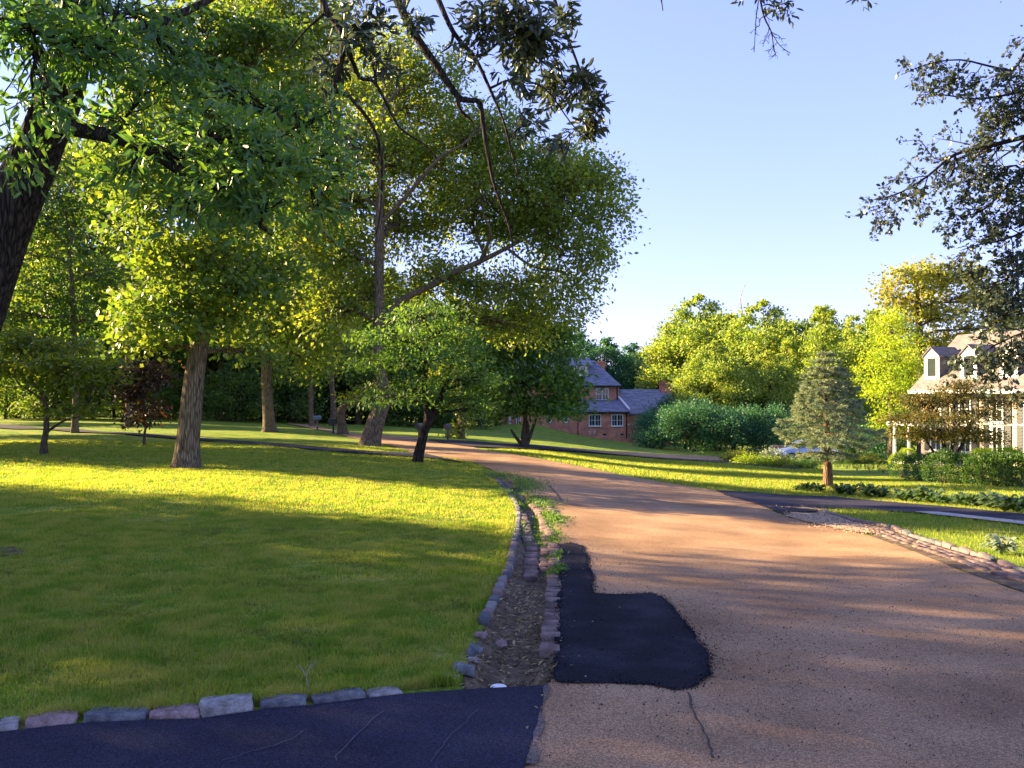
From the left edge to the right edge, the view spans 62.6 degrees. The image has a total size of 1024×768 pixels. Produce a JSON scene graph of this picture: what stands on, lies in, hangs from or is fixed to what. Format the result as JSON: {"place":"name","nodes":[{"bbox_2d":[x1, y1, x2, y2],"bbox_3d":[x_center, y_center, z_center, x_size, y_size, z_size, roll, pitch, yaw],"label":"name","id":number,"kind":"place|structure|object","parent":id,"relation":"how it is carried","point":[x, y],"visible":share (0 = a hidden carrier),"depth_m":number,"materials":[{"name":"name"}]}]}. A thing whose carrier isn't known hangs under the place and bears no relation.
{"place":"outdoors","nodes":[
{"label":"outdoors","id":0,"kind":"place"},
{"bbox_2d":[0,424,466,462],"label":"driveway","id":1,"kind":"structure","parent":0,"point":[263,443],"depth_m":32.12,"materials":[{"name":"asphalt"}]},
{"bbox_2d":[0,685,543,767],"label":"driveway","id":2,"kind":"structure","parent":0,"point":[411,730],"depth_m":3.92,"materials":[{"name":"asphalt"}]},
{"bbox_2d":[526,685,549,763],"bbox_3d":[0.143,1.648,4.142,0.056,0.010,1.020,0,-1,7],"label":"worn joint","id":3,"kind":"object","parent":2,"relation":"on","point":[533,755],"visible":1,"depth_m":3.93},
{"bbox_2d":[0,409,1023,729],"bbox_3d":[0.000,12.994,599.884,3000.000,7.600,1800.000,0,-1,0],"label":"ground","id":4,"kind":"structure","parent":0,"point":[302,435],"depth_m":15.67,"materials":[{"name":"plant"}]},
{"bbox_2d":[0,716,20,731],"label":"edging stone","id":5,"kind":"object","parent":4,"relation":"on","point":[9,723],"visible":0.47,"depth_m":4.04,"materials":[{"name":"stone"}]},
{"bbox_2d":[0,374,67,418],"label":"understory tree","id":6,"kind":"object","parent":4,"relation":"on","point":[4,412],"visible":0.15,"depth_m":75.22,"materials":[{"name":"green plant"}]},
{"bbox_2d":[24,709,77,728],"bbox_3d":[-2.252,1.667,4.118,0.241,0.115,0.139,0,1,-23],"label":"edging stone","id":7,"kind":"object","parent":4,"relation":"on","point":[50,718],"visible":0.5,"depth_m":4.09,"materials":[{"name":"grey stone"}]},
{"bbox_2d":[1,364,121,420],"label":"understory tree","id":8,"kind":"object","parent":4,"relation":"on","point":[33,401],"visible":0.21,"depth_m":70.42,"materials":[{"name":"green plant"}]},
{"bbox_2d":[0,319,140,453],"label":"sapling","id":9,"kind":"object","parent":4,"relation":"on","point":[28,367],"visible":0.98,"depth_m":23.59,"materials":[{"name":"green plant"}]},
{"bbox_2d":[0,139,149,432],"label":"shade tree","id":10,"kind":"object","parent":4,"relation":"on","point":[69,302],"visible":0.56,"depth_m":41.54,"materials":[{"name":"green plant"}]},
{"bbox_2d":[4,253,147,418],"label":"woodland tree","id":11,"kind":"object","parent":4,"relation":"on","point":[98,352],"visible":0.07,"depth_m":72.81,"materials":[{"name":"green plant"}]},
{"bbox_2d":[14,111,188,426],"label":"shade tree","id":12,"kind":"object","parent":4,"relation":"on","point":[100,249],"visible":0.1,"depth_m":51.99,"materials":[{"name":"green plant"}]},
{"bbox_2d":[55,366,173,418],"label":"understory tree","id":13,"kind":"object","parent":4,"relation":"on","point":[114,416],"visible":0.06,"depth_m":77.67,"materials":[{"name":"green plant"}]},
{"bbox_2d":[83,706,150,722],"bbox_3d":[-1.958,1.673,4.189,0.306,0.116,0.141,0,-2,-8],"label":"edging stone","id":14,"kind":"object","parent":4,"relation":"on","point":[100,714],"visible":0.54,"depth_m":4.15,"materials":[{"name":"grey stone"}]},
{"bbox_2d":[102,356,185,444],"bbox_3d":[-13.498,0.676,30.929,2.879,3.465,2.553,0,-1,0],"label":"sapling","id":15,"kind":"object","parent":4,"relation":"on","point":[139,389],"visible":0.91,"depth_m":30.87,"materials":[{"name":"brown plant"}]},
{"bbox_2d":[107,269,216,417],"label":"woodland tree","id":16,"kind":"object","parent":4,"relation":"on","point":[152,358],"visible":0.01,"depth_m":80.76,"materials":[{"name":"green plant"}]},
{"bbox_2d":[148,703,200,719],"bbox_3d":[-1.675,1.672,4.221,0.257,0.116,0.138,0,2,-6],"label":"edging stone","id":17,"kind":"object","parent":4,"relation":"on","point":[188,711],"visible":0.45,"depth_m":4.17,"materials":[{"name":"grey stone"}]},
{"bbox_2d":[134,358,221,419],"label":"understory tree","id":18,"kind":"object","parent":4,"relation":"on","point":[173,399],"visible":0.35,"depth_m":74.60,"materials":[{"name":"green plant"}]},
{"bbox_2d":[58,0,354,468],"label":"maple tree","id":19,"kind":"object","parent":4,"relation":"on","point":[254,273],"visible":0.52,"depth_m":19.00,"materials":[{"name":"green plant"}]},
{"bbox_2d":[142,273,282,420],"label":"woodland tree","id":20,"kind":"object","parent":4,"relation":"on","point":[179,355],"visible":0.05,"depth_m":76.17,"materials":[{"name":"green plant"}]},
{"bbox_2d":[199,693,253,717],"bbox_3d":[-1.448,1.659,4.283,0.271,0.151,0.142,0,-2,-21],"label":"edging stone","id":21,"kind":"object","parent":4,"relation":"on","point":[211,706],"visible":0.59,"depth_m":4.24,"materials":[{"name":"stone"}]},
{"bbox_2d":[179,356,281,421],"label":"hedge","id":22,"kind":"object","parent":4,"relation":"on","point":[226,402],"visible":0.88,"depth_m":73.00,"materials":[{"name":"green plant"}]},
{"bbox_2d":[11,664,465,724],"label":"grass","id":23,"kind":"structure","parent":4,"relation":"on","point":[415,683],"depth_m":4.40,"materials":[{"name":"plant"}]},
{"bbox_2d":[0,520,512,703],"bbox_3d":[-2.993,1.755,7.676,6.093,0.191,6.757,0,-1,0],"label":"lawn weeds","id":24,"kind":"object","parent":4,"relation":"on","point":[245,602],"visible":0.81,"depth_m":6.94,"materials":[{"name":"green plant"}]},
{"bbox_2d":[167,0,385,432],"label":"shade tree","id":25,"kind":"object","parent":4,"relation":"on","point":[269,422],"visible":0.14,"depth_m":47.65,"materials":[{"name":"green plant"}]},
{"bbox_2d":[259,693,306,709],"bbox_3d":[-1.188,1.673,4.371,0.243,0.117,0.138,0,-3,-15],"label":"edging stone","id":26,"kind":"object","parent":4,"relation":"on","point":[287,700],"visible":0.52,"depth_m":4.33,"materials":[{"name":"grey stone"}]},
{"bbox_2d":[243,355,340,422],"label":"understory tree","id":27,"kind":"object","parent":4,"relation":"on","point":[299,403],"visible":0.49,"depth_m":78.93,"materials":[{"name":"green plant"}]},
{"bbox_2d":[0,0,614,332],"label":"tree","id":28,"kind":"object","parent":4,"relation":"on","point":[71,57],"visible":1,"depth_m":7.75,"materials":[{"name":"green plant"}]},
{"bbox_2d":[274,375,354,421],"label":"understory tree","id":29,"kind":"object","parent":4,"relation":"on","point":[326,396],"visible":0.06,"depth_m":94.39,"materials":[{"name":"green plant"}]},
{"bbox_2d":[256,218,373,425],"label":"shade tree","id":30,"kind":"object","parent":4,"relation":"on","point":[307,380],"visible":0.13,"depth_m":66.12,"materials":[{"name":"green plant"}]},
{"bbox_2d":[310,687,365,704],"bbox_3d":[-0.918,1.680,4.458,0.286,0.119,0.139,0,-1,-21],"label":"edging stone","id":31,"kind":"object","parent":4,"relation":"on","point":[351,693],"visible":0.48,"depth_m":4.42,"materials":[{"name":"grey stone"}]},
{"bbox_2d":[293,281,388,425],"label":"tree","id":32,"kind":"object","parent":4,"relation":"on","point":[332,406],"visible":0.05,"depth_m":71.82,"materials":[{"name":"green plant"}]},
{"bbox_2d":[303,282,418,424],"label":"woodland tree","id":33,"kind":"object","parent":4,"relation":"on","point":[342,386],"visible":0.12,"depth_m":82.26,"materials":[{"name":"green plant"}]},
{"bbox_2d":[331,380,390,434],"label":"crooked tree","id":34,"kind":"object","parent":4,"relation":"on","point":[341,421],"visible":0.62,"depth_m":49.09,"materials":[{"name":"brown plant"}]},
{"bbox_2d":[317,372,415,424],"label":"understory tree","id":35,"kind":"object","parent":4,"relation":"on","point":[351,414],"visible":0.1,"depth_m":90.39,"materials":[{"name":"green plant"}]},
{"bbox_2d":[364,686,402,697],"bbox_3d":[-0.694,1.690,4.540,0.206,0.094,0.138,0,-3,-21],"label":"edging stone","id":36,"kind":"object","parent":4,"relation":"on","point":[383,691],"visible":0.4,"depth_m":4.52,"materials":[{"name":"stone"}]},
{"bbox_2d":[347,266,428,423],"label":"woodland tree","id":37,"kind":"object","parent":4,"relation":"on","point":[391,273],"visible":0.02,"depth_m":97.52,"materials":[{"name":"green plant"}]},
{"bbox_2d":[349,365,444,427],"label":"understory tree","id":38,"kind":"object","parent":4,"relation":"on","point":[396,416],"visible":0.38,"depth_m":82.70,"materials":[{"name":"green plant"}]},
{"bbox_2d":[325,298,512,462],"bbox_3d":[-2.618,-0.001,25.327,5.488,5.117,6.350,0,-1,0],"label":"dogwood tree","id":39,"kind":"object","parent":4,"relation":"on","point":[417,336],"visible":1,"depth_m":24.81,"materials":[{"name":"green plant"}]},
{"bbox_2d":[388,278,477,422],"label":"woodland tree","id":40,"kind":"object","parent":4,"relation":"on","point":[418,306],"visible":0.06,"depth_m":89.31,"materials":[{"name":"green plant"}]},
{"bbox_2d":[249,4,650,446],"bbox_3d":[-2.979,-6.887,36.517,17.796,19.466,8.691,0,-1,0],"label":"oak tree","id":41,"kind":"object","parent":4,"relation":"on","point":[561,188],"visible":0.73,"depth_m":35.51,"materials":[{"name":"green plant"}]},
{"bbox_2d":[428,351,495,438],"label":"ivy tree","id":42,"kind":"object","parent":4,"relation":"on","point":[461,428],"visible":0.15,"depth_m":50.09,"materials":[{"name":"green plant"}]},
{"bbox_2d":[432,382,500,429],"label":"understory tree","id":43,"kind":"object","parent":4,"relation":"on","point":[447,418],"visible":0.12,"depth_m":84.87,"materials":[{"name":"green plant"}]},
{"bbox_2d":[428,470,514,671],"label":"grass","id":44,"kind":"structure","parent":4,"relation":"on","point":[500,549],"depth_m":7.60,"materials":[{"name":"plant"}]},
{"bbox_2d":[478,479,520,625],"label":"stone kerb","id":45,"kind":"structure","parent":4,"relation":"on","point":[485,615],"depth_m":7.71,"materials":[{"name":"grey stone"}]},
{"bbox_2d":[464,474,561,688],"bbox_3d":[-0.022,2.007,13.648,1.016,0.461,18.128,0,-1,-2],"label":"gutter","id":46,"kind":"object","parent":4,"relation":"on","point":[492,678],"visible":0.46,"depth_m":5.88,"materials":[{"name":"soil"}]},
{"bbox_2d":[453,661,475,678],"bbox_3d":[-0.275,1.663,4.897,0.129,0.085,0.108,0,-24,15],"label":"loose stone","id":47,"kind":"object","parent":46,"relation":"on","point":[470,669],"visible":0.82,"depth_m":4.86,"materials":[{"name":"grey stone"}]},
{"bbox_2d":[458,538,564,687],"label":"leaf litter","id":48,"kind":"object","parent":46,"relation":"on","point":[508,651],"visible":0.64,"depth_m":5.79,"materials":[{"name":"plant"}]},
{"bbox_2d":[504,480,560,657],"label":"gutter paving","id":49,"kind":"structure","parent":46,"relation":"on","point":[535,563],"depth_m":8.46,"materials":[{"name":"stone"}]},
{"bbox_2d":[440,300,610,445],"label":"ornamental tree","id":50,"kind":"object","parent":4,"relation":"on","point":[558,404],"visible":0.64,"depth_m":41.96,"materials":[{"name":"green plant"}]},
{"bbox_2d":[496,358,672,444],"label":"brick house","id":51,"kind":"structure","parent":4,"relation":"on","point":[611,423],"depth_m":100.71,"materials":[{"name":"brick"}]},
{"bbox_2d":[585,335,643,388],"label":"dark tree","id":52,"kind":"object","parent":4,"relation":"on","point":[609,352],"visible":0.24,"depth_m":116.86,"materials":[{"name":"green plant"}]},
{"bbox_2d":[614,341,649,378],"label":"dark tree","id":53,"kind":"object","parent":4,"relation":"on","point":[633,345],"visible":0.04,"depth_m":129.17,"materials":[{"name":"green plant"}]},
{"bbox_2d":[629,425,671,448],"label":"shrub","id":54,"kind":"object","parent":4,"relation":"on","point":[647,437],"visible":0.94,"depth_m":71.59,"materials":[{"name":"green plant"}]},
{"bbox_2d":[623,404,683,450],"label":"shrub","id":55,"kind":"object","parent":4,"relation":"on","point":[644,420],"visible":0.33,"depth_m":75.39,"materials":[{"name":"green plant"}]},
{"bbox_2d":[628,392,685,447],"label":"shrub","id":56,"kind":"object","parent":4,"relation":"on","point":[661,403],"visible":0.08,"depth_m":84.14,"materials":[{"name":"green plant"}]},
{"bbox_2d":[487,448,831,495],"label":"grass","id":57,"kind":"structure","parent":4,"relation":"on","point":[637,465],"depth_m":31.75,"materials":[{"name":"plant"}]},
{"bbox_2d":[627,293,748,445],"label":"broadleaf tree","id":58,"kind":"object","parent":4,"relation":"on","point":[655,373],"visible":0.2,"depth_m":110.98,"materials":[{"name":"green plant"}]},
{"bbox_2d":[651,393,733,452],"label":"shrub","id":59,"kind":"object","parent":4,"relation":"on","point":[678,419],"visible":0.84,"depth_m":68.99,"materials":[{"name":"green plant"}]},
{"bbox_2d":[664,340,765,450],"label":"broadleaf tree","id":60,"kind":"object","parent":4,"relation":"on","point":[718,384],"visible":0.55,"depth_m":82.44,"materials":[{"name":"green plant"}]},
{"bbox_2d":[668,312,773,448],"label":"broadleaf tree","id":61,"kind":"object","parent":4,"relation":"on","point":[714,336],"visible":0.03,"depth_m":106.74,"materials":[{"name":"green plant"}]},
{"bbox_2d":[689,403,767,452],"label":"shrub","id":62,"kind":"object","parent":4,"relation":"on","point":[725,427],"visible":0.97,"depth_m":67.05,"materials":[{"name":"green plant"}]},
{"bbox_2d":[703,298,808,450],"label":"broadleaf tree","id":63,"kind":"object","parent":4,"relation":"on","point":[767,328],"visible":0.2,"depth_m":99.08,"materials":[{"name":"green plant"}]},
{"bbox_2d":[730,401,794,455],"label":"shrub","id":64,"kind":"object","parent":4,"relation":"on","point":[769,420],"visible":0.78,"depth_m":67.20,"materials":[{"name":"green plant"}]},
{"bbox_2d":[728,350,809,453],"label":"broadleaf tree","id":65,"kind":"object","parent":4,"relation":"on","point":[778,380],"visible":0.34,"depth_m":82.22,"materials":[{"name":"green plant"}]},
{"bbox_2d":[661,0,876,59],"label":"overhanging tree","id":66,"kind":"object","parent":4,"relation":"on","point":[769,10],"visible":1,"depth_m":10.05,"materials":[{"name":"green plant"}]},
{"bbox_2d":[744,336,806,450],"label":"broadleaf tree","id":67,"kind":"object","parent":4,"relation":"on","point":[786,344],"visible":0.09,"depth_m":91.64,"materials":[{"name":"green plant"}]},
{"bbox_2d":[773,439,841,460],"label":"parked car","id":68,"kind":"object","parent":4,"relation":"on","point":[788,449],"visible":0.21,"depth_m":57.04,"materials":[{"name":"silver metal"}]},
{"bbox_2d":[762,307,884,379],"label":"broadleaf tree","id":69,"kind":"object","parent":4,"relation":"on","point":[836,329],"visible":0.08,"depth_m":94.43,"materials":[{"name":"green plant"}]},
{"bbox_2d":[772,351,889,486],"bbox_3d":[9.366,1.053,25.035,2.868,4.089,2.872,0,-1,-28],"label":"spruce tree","id":70,"kind":"object","parent":4,"relation":"on","point":[839,407],"visible":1,"depth_m":24.64,"materials":[{"name":"green plant"}]},
{"bbox_2d":[647,466,1023,565],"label":"grass","id":71,"kind":"structure","parent":4,"relation":"on","point":[879,480],"depth_m":20.72,"materials":[{"name":"plant"}]},
{"bbox_2d":[792,303,879,447],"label":"broadleaf tree","id":72,"kind":"object","parent":4,"relation":"on","point":[819,339],"visible":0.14,"depth_m":83.56,"materials":[{"name":"green plant"}]},
{"bbox_2d":[834,313,911,451],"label":"broadleaf tree","id":73,"kind":"object","parent":4,"relation":"on","point":[859,327],"visible":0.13,"depth_m":87.17,"materials":[{"name":"green plant"}]},
{"bbox_2d":[831,308,916,455],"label":"broadleaf tree","id":74,"kind":"object","parent":4,"relation":"on","point":[867,337],"visible":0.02,"depth_m":89.92,"materials":[{"name":"green plant"}]},
{"bbox_2d":[850,419,906,458],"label":"shrub","id":75,"kind":"object","parent":4,"relation":"on","point":[880,448],"visible":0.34,"depth_m":69.06,"materials":[{"name":"green plant"}]},
{"bbox_2d":[846,306,938,460],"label":"columnar tree","id":76,"kind":"object","parent":4,"relation":"on","point":[889,387],"visible":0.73,"depth_m":64.90,"materials":[{"name":"green plant"}]},
{"bbox_2d":[887,452,918,478],"bbox_3d":[15.292,3.308,32.959,1.121,1.340,1.218,0,-1,25],"label":"box shrub","id":77,"kind":"object","parent":4,"relation":"on","point":[899,457],"visible":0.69,"depth_m":32.93,"materials":[{"name":"green plant"}]},
{"bbox_2d":[901,452,933,480],"bbox_3d":[14.392,3.074,29.855,1.121,1.340,1.218,0,-1,1],"label":"box shrub","id":78,"kind":"object","parent":4,"relation":"on","point":[911,458],"visible":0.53,"depth_m":29.89,"materials":[{"name":"green plant"}]},
{"bbox_2d":[819,509,1023,571],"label":"stone kerb","id":79,"kind":"structure","parent":4,"relation":"on","point":[985,555],"depth_m":10.75,"materials":[{"name":"beige stone"}]},
{"bbox_2d":[912,484,945,503],"bbox_3d":[9.388,2.482,18.943,0.863,0.420,0.869,1,-1,-40],"label":"hosta","id":80,"kind":"object","parent":4,"relation":"on","point":[928,495],"visible":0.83,"depth_m":18.87,"materials":[{"name":"green plant"}]},
{"bbox_2d":[912,451,950,481],"bbox_3d":[13.895,2.884,27.905,1.218,1.340,1.121,0,-1,31],"label":"box shrub","id":81,"kind":"object","parent":4,"relation":"on","point":[915,466],"visible":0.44,"depth_m":27.94,"materials":[{"name":"green plant"}]},
{"bbox_2d":[845,1,1023,407],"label":"leafy tree","id":82,"kind":"object","parent":4,"relation":"on","point":[994,300],"visible":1,"depth_m":10.01,"materials":[{"name":"green plant"}]},
{"bbox_2d":[861,253,1023,454],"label":"cottonwood tree","id":83,"kind":"object","parent":4,"relation":"on","point":[926,279],"visible":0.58,"depth_m":77.32,"materials":[{"name":"green plant"}]},
{"bbox_2d":[918,447,970,483],"bbox_3d":[13.385,2.668,26.063,1.477,1.443,1.274,0,-1,-5],"label":"box shrub","id":84,"kind":"object","parent":4,"relation":"on","point":[936,456],"visible":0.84,"depth_m":25.91,"materials":[{"name":"green plant"}]},
{"bbox_2d":[867,375,1023,468],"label":"japanese maple","id":85,"kind":"object","parent":4,"relation":"on","point":[940,398],"visible":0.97,"depth_m":44.77,"materials":[{"name":"brown plant"}]},
{"bbox_2d":[871,530,1023,591],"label":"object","id":86,"kind":"object","parent":4,"relation":"on","point":[1012,583],"visible":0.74,"depth_m":9.05,"materials":[{"name":"stone"}]},
{"bbox_2d":[854,526,1023,581],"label":"gutter paving","id":87,"kind":"structure","parent":86,"relation":"on","point":[977,563],"depth_m":9.59,"materials":[{"name":"stone cobbles"}]},
{"bbox_2d":[887,330,1023,465],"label":"cream house","id":88,"kind":"structure","parent":4,"relation":"on","point":[936,370],"depth_m":52.11,"materials":[{"name":"beige"}]},
{"bbox_2d":[940,451,983,484],"bbox_3d":[13.812,2.702,25.806,1.218,1.340,1.121,1,-1,-40],"label":"box shrub","id":89,"kind":"object","parent":4,"relation":"on","point":[960,454],"visible":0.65,"depth_m":25.68,"materials":[{"name":"green plant"}]},
{"bbox_2d":[916,511,1023,523],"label":"footpath","id":90,"kind":"structure","parent":4,"relation":"on","point":[977,517],"depth_m":14.66,"materials":[{"name":"concrete"}]},
{"bbox_2d":[958,451,998,485],"bbox_3d":[13.960,2.654,25.134,1.121,1.340,1.218,0,-1,32],"label":"box shrub","id":91,"kind":"object","parent":4,"relation":"on","point":[971,458],"visible":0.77,"depth_m":25.00,"materials":[{"name":"green plant"}]},
{"bbox_2d":[973,451,1017,485],"bbox_3d":[14.282,2.643,24.905,1.121,1.340,1.218,-1,-1,38],"label":"box shrub","id":92,"kind":"object","parent":4,"relation":"on","point":[993,454],"visible":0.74,"depth_m":24.74,"materials":[{"name":"green plant"}]},
{"bbox_2d":[979,533,1022,554],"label":"hosta","id":93,"kind":"object","parent":4,"relation":"on","point":[1002,544],"visible":1,"depth_m":9.93,"materials":[{"name":"green plant"}]},
{"bbox_2d":[989,451,1023,486],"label":"box shrub","id":94,"kind":"object","parent":4,"relation":"on","point":[1010,455],"visible":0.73,"depth_m":24.52,"materials":[{"name":"green plant"}]},
{"bbox_2d":[999,452,1023,486],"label":"box shrub","id":95,"kind":"object","parent":4,"relation":"on","point":[1017,460],"visible":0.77,"depth_m":24.38,"materials":[{"name":"green plant"}]},
{"bbox_2d":[999,495,1023,511],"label":"hosta","id":96,"kind":"object","parent":4,"relation":"on","point":[1016,503],"visible":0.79,"depth_m":15.88,"materials":[{"name":"green plant"}]},
{"bbox_2d":[0,0,1023,366],"label":"sky","id":97,"kind":"structure","parent":0,"point":[752,166],"materials":[{"name":"blue"}]},
{"bbox_2d":[428,439,799,468],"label":"house driveway","id":98,"kind":"structure","parent":0,"point":[653,455],"depth_m":44.43,"materials":[{"name":"asphalt"}]},
{"bbox_2d":[288,422,1023,767],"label":"road","id":99,"kind":"structure","parent":0,"point":[620,522],"depth_m":5.62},
{"bbox_2d":[463,468,575,576],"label":"weeds","id":100,"kind":"object","parent":99,"relation":"on","point":[551,518],"visible":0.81,"depth_m":13.36,"materials":[{"name":"green plant"}]},
{"bbox_2d":[553,543,710,688],"bbox_3d":[0.754,1.774,7.303,1.034,0.152,5.402,0,-1,0],"label":"asphalt patch","id":101,"kind":"object","parent":99,"relation":"on","point":[614,624],"visible":0.98,"depth_m":5.63,"materials":[{"name":"asphalt"}]},
{"bbox_2d":[536,542,732,692],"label":"asphalt crumbs","id":102,"kind":"object","parent":99,"relation":"on","point":[666,599],"visible":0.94,"depth_m":5.65,"materials":[{"name":"asphalt"}]},
{"bbox_2d":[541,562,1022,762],"bbox_3d":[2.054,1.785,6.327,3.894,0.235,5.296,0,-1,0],"label":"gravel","id":103,"kind":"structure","parent":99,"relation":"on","point":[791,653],"depth_m":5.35,"materials":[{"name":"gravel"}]},
{"bbox_2d":[717,490,1023,520],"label":"side driveway","id":104,"kind":"structure","parent":0,"point":[780,501],"depth_m":17.68,"materials":[{"name":"asphalt"}]},
{"bbox_2d":[765,504,921,536],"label":"gravel","id":105,"kind":"structure","parent":104,"relation":"on","point":[795,518],"depth_m":13.65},
{"bbox_2d":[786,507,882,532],"bbox_3d":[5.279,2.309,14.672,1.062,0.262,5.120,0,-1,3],"label":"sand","id":106,"kind":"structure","parent":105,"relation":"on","point":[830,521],"depth_m":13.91,"materials":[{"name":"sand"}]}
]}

